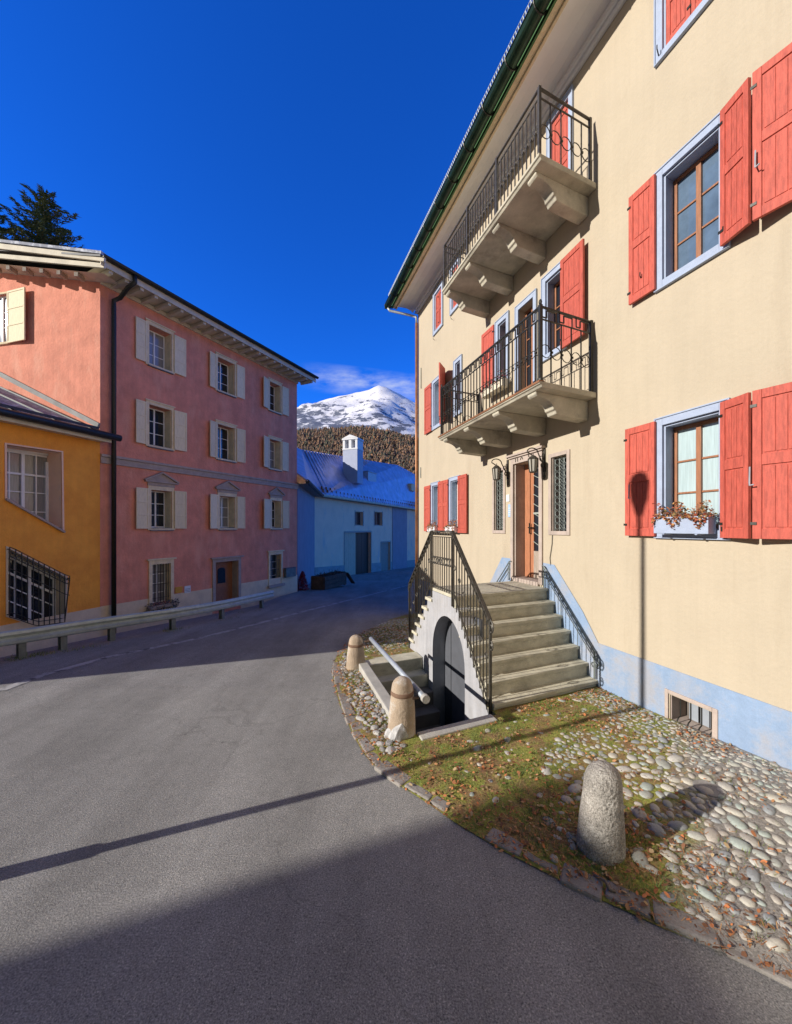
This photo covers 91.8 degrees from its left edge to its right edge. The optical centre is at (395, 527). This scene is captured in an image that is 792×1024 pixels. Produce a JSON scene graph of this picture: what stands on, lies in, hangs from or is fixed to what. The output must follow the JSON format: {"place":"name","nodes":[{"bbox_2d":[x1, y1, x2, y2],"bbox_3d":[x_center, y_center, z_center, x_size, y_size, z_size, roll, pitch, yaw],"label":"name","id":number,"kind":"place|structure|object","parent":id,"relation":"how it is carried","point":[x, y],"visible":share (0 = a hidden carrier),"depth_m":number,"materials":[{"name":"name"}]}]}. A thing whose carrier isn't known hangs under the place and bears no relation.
{"place":"outdoors","nodes":[
{"label":"outdoors","id":0,"kind":"place"},
{"bbox_2d":[0,0,532,406],"label":"sky","id":1,"kind":"structure","parent":0,"point":[275,167],"materials":[{"name":"blue"}]},
{"bbox_2d":[297,385,414,436],"bbox_3d":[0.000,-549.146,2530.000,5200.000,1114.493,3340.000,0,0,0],"label":"mountain","id":2,"kind":"structure","parent":0,"point":[380,407],"depth_m":2349.33,"materials":[{"name":"white snow"}]},
{"bbox_2d":[0,567,791,1023],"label":"road","id":3,"kind":"structure","parent":0,"point":[232,827],"depth_m":2.30,"materials":[{"name":"grey asphalt"}]},
{"bbox_2d":[4,612,238,660],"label":"roadside weeds","id":4,"kind":"object","parent":3,"relation":"on","point":[41,652],"visible":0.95,"depth_m":6.71,"materials":[{"name":"green plant"}]},
{"bbox_2d":[0,590,273,658],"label":"guard rail","id":5,"kind":"object","parent":3,"relation":"on","point":[20,638],"visible":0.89,"depth_m":7.63,"materials":[{"name":"metal"}]},
{"bbox_2d":[0,584,412,690],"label":"road line","id":6,"kind":"object","parent":3,"relation":"on","point":[5,688],"visible":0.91,"depth_m":6.89,"materials":[{"name":"paint"}]},
{"bbox_2d":[298,571,308,590],"bbox_3d":[-4.259,2.432,17.468,0.630,0.936,0.615,0,0,0],"label":"autumn shrub","id":7,"kind":"object","parent":3,"relation":"on","point":[302,579],"visible":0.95,"depth_m":17.41,"materials":[{"name":"red plant"}]},
{"bbox_2d":[311,569,354,589],"bbox_3d":[-3.109,2.487,18.862,0.914,0.844,2.752,0,0,25],"label":"wooden trough","id":8,"kind":"object","parent":3,"relation":"on","point":[326,580],"visible":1,"depth_m":18.05,"materials":[{"name":"brown wood"}]},
{"bbox_2d":[332,614,791,987],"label":"kerb","id":9,"kind":"structure","parent":3,"relation":"on","point":[674,919],"depth_m":2.22,"materials":[{"name":"stone"}]},
{"bbox_2d":[593,873,615,892],"bbox_3d":[1.207,2.061,2.229,0.036,0.028,0.140,0,0,-26],"label":"twig","id":10,"kind":"object","parent":9,"relation":"on","point":[606,883],"visible":1,"depth_m":2.22,"materials":[{"name":"brown wood"}]},
{"bbox_2d":[364,637,429,703],"bbox_3d":[-0.086,1.666,4.722,0.160,0.092,2.178,0,0,-18],"label":"pipe barrier","id":11,"kind":"object","parent":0,"point":[424,697],"visible":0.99,"depth_m":4.39,"materials":[{"name":"metal"}]},
{"bbox_2d":[333,613,791,974],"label":"verge ground","id":12,"kind":"structure","parent":0,"point":[754,950],"depth_m":2.99,"materials":[{"name":"green plant"}]},
{"bbox_2d":[346,635,364,670],"bbox_3d":[-0.598,1.940,5.755,0.293,0.660,0.289,0,0,0],"label":"stone bollard","id":13,"kind":"object","parent":12,"relation":"on","point":[355,655],"visible":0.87,"depth_m":5.66,"materials":[{"name":"beige stone"}]},
{"bbox_2d":[338,648,405,754],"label":"rubble paving","id":14,"kind":"structure","parent":12,"relation":"on","point":[377,731],"depth_m":4.34,"materials":[{"name":"grey stone"}]},
{"bbox_2d":[384,724,408,741],"bbox_3d":[-0.002,2.037,3.799,0.212,0.278,0.218,0,0,-29],"label":"rock","id":15,"kind":"object","parent":12,"relation":"on","point":[398,732],"visible":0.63,"depth_m":3.72,"materials":[{"name":"grey stone"}]},
{"bbox_2d":[388,676,415,738],"bbox_3d":[0.055,1.860,3.874,0.286,0.720,0.291,0,0,0],"label":"stone bollard","id":16,"kind":"object","parent":12,"relation":"on","point":[402,708],"visible":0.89,"depth_m":3.77,"materials":[{"name":"beige stone"}]},
{"bbox_2d":[359,652,497,740],"bbox_3d":[0.215,2.675,5.137,1.152,1.350,2.754,0,0,-17],"label":"cellar stairwell","id":17,"kind":"object","parent":12,"relation":"on","point":[380,674],"visible":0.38,"depth_m":5.63,"materials":[{"name":"concrete"}]},
{"bbox_2d":[408,530,598,725],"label":"entrance staircase","id":18,"kind":"structure","parent":12,"relation":"on","point":[479,647],"depth_m":5.26,"materials":[{"name":"stone"}]},
{"bbox_2d":[445,617,482,724],"bbox_3d":[0.935,2.225,5.529,0.060,2.050,1.165,0,0,-17],"label":"cellar door","id":19,"kind":"structure","parent":18,"relation":"in","point":[454,657],"depth_m":5.71,"materials":[{"name":"grey wood"}]},
{"bbox_2d":[331,624,791,976],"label":"fallen leaves","id":20,"kind":"object","parent":12,"relation":"on","point":[725,906],"visible":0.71,"depth_m":2.83,"materials":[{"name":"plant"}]},
{"bbox_2d":[333,652,791,977],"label":"larch needles","id":21,"kind":"object","parent":12,"relation":"on","point":[586,854],"visible":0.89,"depth_m":2.51,"materials":[{"name":"brown plant"}]},
{"bbox_2d":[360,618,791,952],"bbox_3d":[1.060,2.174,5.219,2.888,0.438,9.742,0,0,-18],"label":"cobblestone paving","id":22,"kind":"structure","parent":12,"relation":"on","point":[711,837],"depth_m":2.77,"materials":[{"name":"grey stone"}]},
{"bbox_2d":[576,760,625,866],"bbox_3d":[1.312,1.878,2.470,0.298,0.685,0.292,0,0,0],"label":"stone bollard","id":23,"kind":"object","parent":12,"relation":"on","point":[600,836],"visible":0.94,"depth_m":2.40,"materials":[{"name":"stone"}]},
{"bbox_2d":[693,780,725,797],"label":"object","id":24,"kind":"object","parent":12,"relation":"on","point":[696,783],"visible":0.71,"depth_m":2.96,"materials":[{"name":"grey stone"}]},
{"bbox_3d":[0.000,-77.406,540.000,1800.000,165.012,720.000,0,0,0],"label":"hill","id":25,"kind":"structure","parent":0,"visible":0},
{"bbox_2d":[297,424,414,473],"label":"forest","id":26,"kind":"object","parent":25,"relation":"on","point":[377,442],"visible":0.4,"depth_m":467.88,"materials":[{"name":"plant"}]},
{"bbox_3d":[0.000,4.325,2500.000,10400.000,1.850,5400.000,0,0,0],"label":"ground","id":27,"kind":"structure","parent":0,"visible":0},
{"bbox_2d":[0,207,34,242],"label":"spruce tree","id":28,"kind":"object","parent":27,"relation":"on","point":[4,230],"visible":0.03,"depth_m":24.19,"materials":[{"name":"green plant"}]},
{"bbox_2d":[0,183,85,248],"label":"spruce tree","id":29,"kind":"object","parent":27,"relation":"on","point":[41,226],"visible":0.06,"depth_m":25.42,"materials":[{"name":"green plant"}]},
{"bbox_2d":[0,372,121,657],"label":"orange house","id":30,"kind":"structure","parent":27,"relation":"on","point":[49,516],"depth_m":9.04,"materials":[{"name":"paint"}]},
{"bbox_2d":[4,443,65,532],"bbox_3d":[-8.304,-0.849,8.697,0.560,1.949,1.126,0,0,17],"label":"window","id":31,"kind":"structure","parent":30,"relation":"in","point":[33,477],"depth_m":8.99,"materials":[{"name":"white paint"}]},
{"bbox_2d":[6,546,69,625],"bbox_3d":[-8.206,1.322,8.713,0.459,1.871,1.169,0,0,17],"label":"window","id":32,"kind":"structure","parent":30,"relation":"in","point":[33,591],"depth_m":8.74,"materials":[{"name":"beige paint"}]},
{"bbox_2d":[0,239,318,636],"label":"pink house","id":33,"kind":"structure","parent":27,"relation":"on","point":[194,406],"depth_m":11.51,"materials":[{"name":"paint"}]},
{"bbox_2d":[0,287,25,344],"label":"window","id":34,"kind":"structure","parent":33,"relation":"in","point":[13,305],"depth_m":10.46,"materials":[{"name":"wood"}]},
{"bbox_2d":[135,316,185,376],"bbox_3d":[-7.205,-5.342,11.530,0.606,1.335,1.520,0,0,25],"label":"window","id":35,"kind":"structure","parent":33,"relation":"in","point":[167,354],"depth_m":11.62,"materials":[{"name":"wood"}]},
{"bbox_2d":[136,398,186,451],"bbox_3d":[-7.194,-3.012,11.530,0.630,1.375,1.521,0,0,26],"label":"window","id":36,"kind":"structure","parent":33,"relation":"in","point":[157,429],"depth_m":11.65,"materials":[{"name":"wood"}]},
{"bbox_2d":[136,472,186,530],"bbox_3d":[-7.181,-0.776,11.519,0.622,1.743,1.521,0,0,26],"label":"window","id":37,"kind":"structure","parent":33,"relation":"in","point":[155,510],"depth_m":11.60,"materials":[{"name":"wood"}]},
{"bbox_2d":[146,557,176,609],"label":"window","id":38,"kind":"structure","parent":33,"relation":"in","point":[160,570],"depth_m":11.51,"materials":[{"name":"stone"}]},
{"bbox_2d":[145,598,179,611],"bbox_3d":[-6.912,2.310,11.384,0.200,0.309,1.009,0,0,26],"label":"window plant","id":39,"kind":"object","parent":33,"relation":"on","point":[171,600],"depth_m":11.36,"materials":[{"name":"plant"}]},
{"bbox_2d":[210,555,243,601],"bbox_3d":[-6.083,1.920,13.597,0.440,1.800,1.367,0,0,26],"label":"entrance door","id":40,"kind":"structure","parent":33,"relation":"in","point":[224,569],"depth_m":13.78,"materials":[{"name":"wood"}]},
{"bbox_2d":[210,351,244,399],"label":"window","id":41,"kind":"structure","parent":33,"relation":"in","point":[227,380],"depth_m":13.83,"materials":[{"name":"wood"}]},
{"bbox_2d":[210,481,244,529],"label":"window","id":42,"kind":"structure","parent":33,"relation":"in","point":[221,508],"depth_m":13.76,"materials":[{"name":"wood"}]},
{"bbox_2d":[210,419,245,462],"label":"window","id":43,"kind":"structure","parent":33,"relation":"in","point":[227,445],"depth_m":13.83,"materials":[{"name":"wood"}]},
{"bbox_2d":[263,376,288,415],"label":"window","id":44,"kind":"structure","parent":33,"relation":"in","point":[276,399],"depth_m":15.97,"materials":[{"name":"wood"}]},
{"bbox_2d":[267,550,284,587],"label":"window","id":45,"kind":"structure","parent":33,"relation":"in","point":[273,556],"depth_m":15.86,"materials":[{"name":"stone"}]},
{"bbox_2d":[264,435,288,471],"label":"window","id":46,"kind":"structure","parent":33,"relation":"in","point":[276,454],"depth_m":15.97,"materials":[{"name":"wood"}]},
{"bbox_2d":[264,487,288,529],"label":"window","id":47,"kind":"structure","parent":33,"relation":"in","point":[276,511],"depth_m":15.97,"materials":[{"name":"wood"}]},
{"bbox_2d":[297,435,414,591],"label":"barn house","id":48,"kind":"structure","parent":27,"relation":"on","point":[355,513],"depth_m":29.05,"materials":[{"name":"blue paint"}]},
{"bbox_2d":[355,511,363,525],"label":"window","id":49,"kind":"structure","parent":48,"relation":"in","point":[357,514],"depth_m":30.36,"materials":[{"name":"black glass"}]},
{"bbox_2d":[374,511,382,525],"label":"window","id":50,"kind":"structure","parent":48,"relation":"in","point":[376,514],"depth_m":33.92,"materials":[{"name":"black glass"}]},
{"bbox_2d":[381,541,390,570],"bbox_3d":[-1.010,2.613,35.158,0.235,2.774,2.483,0,0,20],"label":"side door","id":51,"kind":"structure","parent":48,"relation":"in","point":[384,544],"depth_m":35.22,"materials":[{"name":"wood"}]},
{"bbox_2d":[390,426,396,463],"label":"larch tree","id":52,"kind":"object","parent":27,"relation":"on","point":[392,451],"visible":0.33,"depth_m":89.90,"materials":[{"name":"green plant"}]},
{"bbox_2d":[403,444,409,470],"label":"larch tree","id":53,"kind":"object","parent":27,"relation":"on","point":[406,464],"visible":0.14,"depth_m":99.91,"materials":[{"name":"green plant"}]},
{"bbox_2d":[384,0,791,769],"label":"yellow house","id":54,"kind":"structure","parent":27,"relation":"on","point":[596,266],"depth_m":4.51,"materials":[{"name":"paint"}]},
{"bbox_2d":[425,520,437,531],"bbox_3d":[0.940,-0.045,9.999,0.191,0.314,0.553,0,0,-17],"label":"flower box","id":55,"kind":"object","parent":54,"relation":"attached to","point":[431,527],"visible":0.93,"depth_m":9.89,"materials":[{"name":"white"}]},
{"bbox_2d":[424,481,441,530],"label":"window","id":56,"kind":"structure","parent":54,"relation":"in","point":[433,492],"depth_m":10.26,"materials":[{"name":"red wood"}]},
{"bbox_2d":[424,362,444,434],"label":"window","id":57,"kind":"structure","parent":54,"relation":"in","point":[432,391],"depth_m":10.20,"materials":[{"name":"red wood"}]},
{"bbox_2d":[433,280,442,336],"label":"window","id":58,"kind":"structure","parent":54,"relation":"in","point":[437,294],"depth_m":9.92,"materials":[{"name":"red wood"}]},
{"bbox_2d":[443,520,457,532],"bbox_3d":[1.275,-0.044,8.925,0.195,0.312,0.566,0,0,-17],"label":"flower box","id":59,"kind":"object","parent":54,"relation":"attached to","point":[451,527],"visible":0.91,"depth_m":8.79,"materials":[{"name":"white"}]},
{"bbox_2d":[442,474,466,532],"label":"window","id":60,"kind":"structure","parent":54,"relation":"in","point":[459,482],"depth_m":9.16,"materials":[{"name":"red wood"}]},
{"bbox_2d":[449,254,459,315],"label":"window","id":61,"kind":"structure","parent":54,"relation":"in","point":[451,310],"depth_m":9.08,"materials":[{"name":"red wood"}]},
{"bbox_2d":[453,354,462,417],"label":"window","id":62,"kind":"structure","parent":54,"relation":"in","point":[458,362],"depth_m":8.92,"materials":[{"name":"white wood"}]},
{"bbox_2d":[480,370,509,398],"bbox_3d":[1.822,-2.683,7.077,0.245,0.390,0.757,0,0,-17],"label":"flower box","id":63,"kind":"object","parent":54,"relation":"attached to","point":[502,384],"visible":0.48,"depth_m":6.93,"materials":[{"name":"white wood"}]},
{"bbox_2d":[481,310,509,397],"bbox_3d":[1.969,-3.240,7.319,0.269,1.312,0.893,0,0,-17],"label":"window","id":64,"kind":"structure","parent":54,"relation":"in","point":[500,328],"depth_m":7.27,"materials":[{"name":"brown wood"}]},
{"bbox_2d":[492,466,505,533],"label":"window","id":65,"kind":"structure","parent":54,"relation":"in","point":[498,487],"depth_m":7.35,"materials":[{"name":"stone"}]},
{"bbox_2d":[491,459,508,485],"bbox_3d":[1.859,-0.988,6.848,0.382,0.477,0.157,0,0,-23],"label":"wall lantern","id":66,"kind":"object","parent":54,"relation":"attached to","point":[496,471],"depth_m":6.81,"materials":[{"name":"metal"}]},
{"bbox_2d":[514,288,536,393],"bbox_3d":[2.230,-2.817,6.417,0.333,2.034,0.563,0,0,0],"label":"balcony door","id":67,"kind":"structure","parent":54,"relation":"in","point":[533,295],"depth_m":6.59,"materials":[{"name":"brown wood"}]},
{"bbox_2d":[506,445,545,585],"bbox_3d":[2.313,-0.172,6.460,0.447,2.205,0.980,0,0,-17],"label":"entrance door","id":68,"kind":"structure","parent":54,"relation":"in","point":[528,486],"depth_m":6.71,"materials":[{"name":"wood"}]},
{"bbox_2d":[527,447,545,478],"bbox_3d":[2.160,-0.988,5.906,0.371,0.477,0.157,0,0,-23],"label":"wall lantern","id":69,"kind":"object","parent":54,"relation":"attached to","point":[533,459],"depth_m":5.87,"materials":[{"name":"metal"}]},
{"bbox_2d":[548,449,569,534],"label":"window","id":70,"kind":"structure","parent":54,"relation":"in","point":[561,467],"depth_m":5.81,"materials":[{"name":"stone"}]},
{"bbox_2d":[546,84,573,170],"bbox_3d":[2.426,-5.377,5.658,0.081,1.714,0.548,0,0,-17],"label":"balcony door","id":71,"kind":"structure","parent":54,"relation":"in","point":[569,95],"depth_m":5.62,"materials":[{"name":"red wood"}]},
{"bbox_2d":[541,239,584,362],"bbox_3d":[2.446,-3.238,5.575,0.351,1.316,0.915,0,0,0],"label":"window","id":72,"kind":"structure","parent":54,"relation":"in","point":[565,293],"depth_m":5.45,"materials":[{"name":"brown wood"}]},
{"bbox_2d":[654,0,711,68],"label":"window","id":73,"kind":"structure","parent":54,"relation":"in","point":[672,18],"depth_m":4.08,"materials":[{"name":"red wood"}]},
{"bbox_2d":[650,499,718,534],"bbox_3d":[2.870,-0.100,3.843,0.216,0.344,0.604,0,0,-17],"label":"flower box","id":74,"kind":"object","parent":54,"relation":"attached to","point":[702,522],"visible":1,"depth_m":3.78,"materials":[{"name":"white plant"}]},
{"bbox_2d":[665,688,717,738],"bbox_3d":[3.084,1.942,3.908,0.442,0.435,0.669,0,0,0],"label":"basement window","id":75,"kind":"structure","parent":54,"relation":"in","point":[684,712],"depth_m":4.00,"materials":[{"name":"stone"}]},
{"bbox_2d":[624,382,791,539],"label":"window","id":76,"kind":"structure","parent":54,"relation":"in","point":[692,461],"depth_m":3.54,"materials":[{"name":"brown wood"}]},
{"bbox_2d":[627,42,791,305],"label":"window","id":77,"kind":"structure","parent":54,"relation":"in","point":[677,218],"depth_m":3.69,"materials":[{"name":"brown wood"}]}
]}

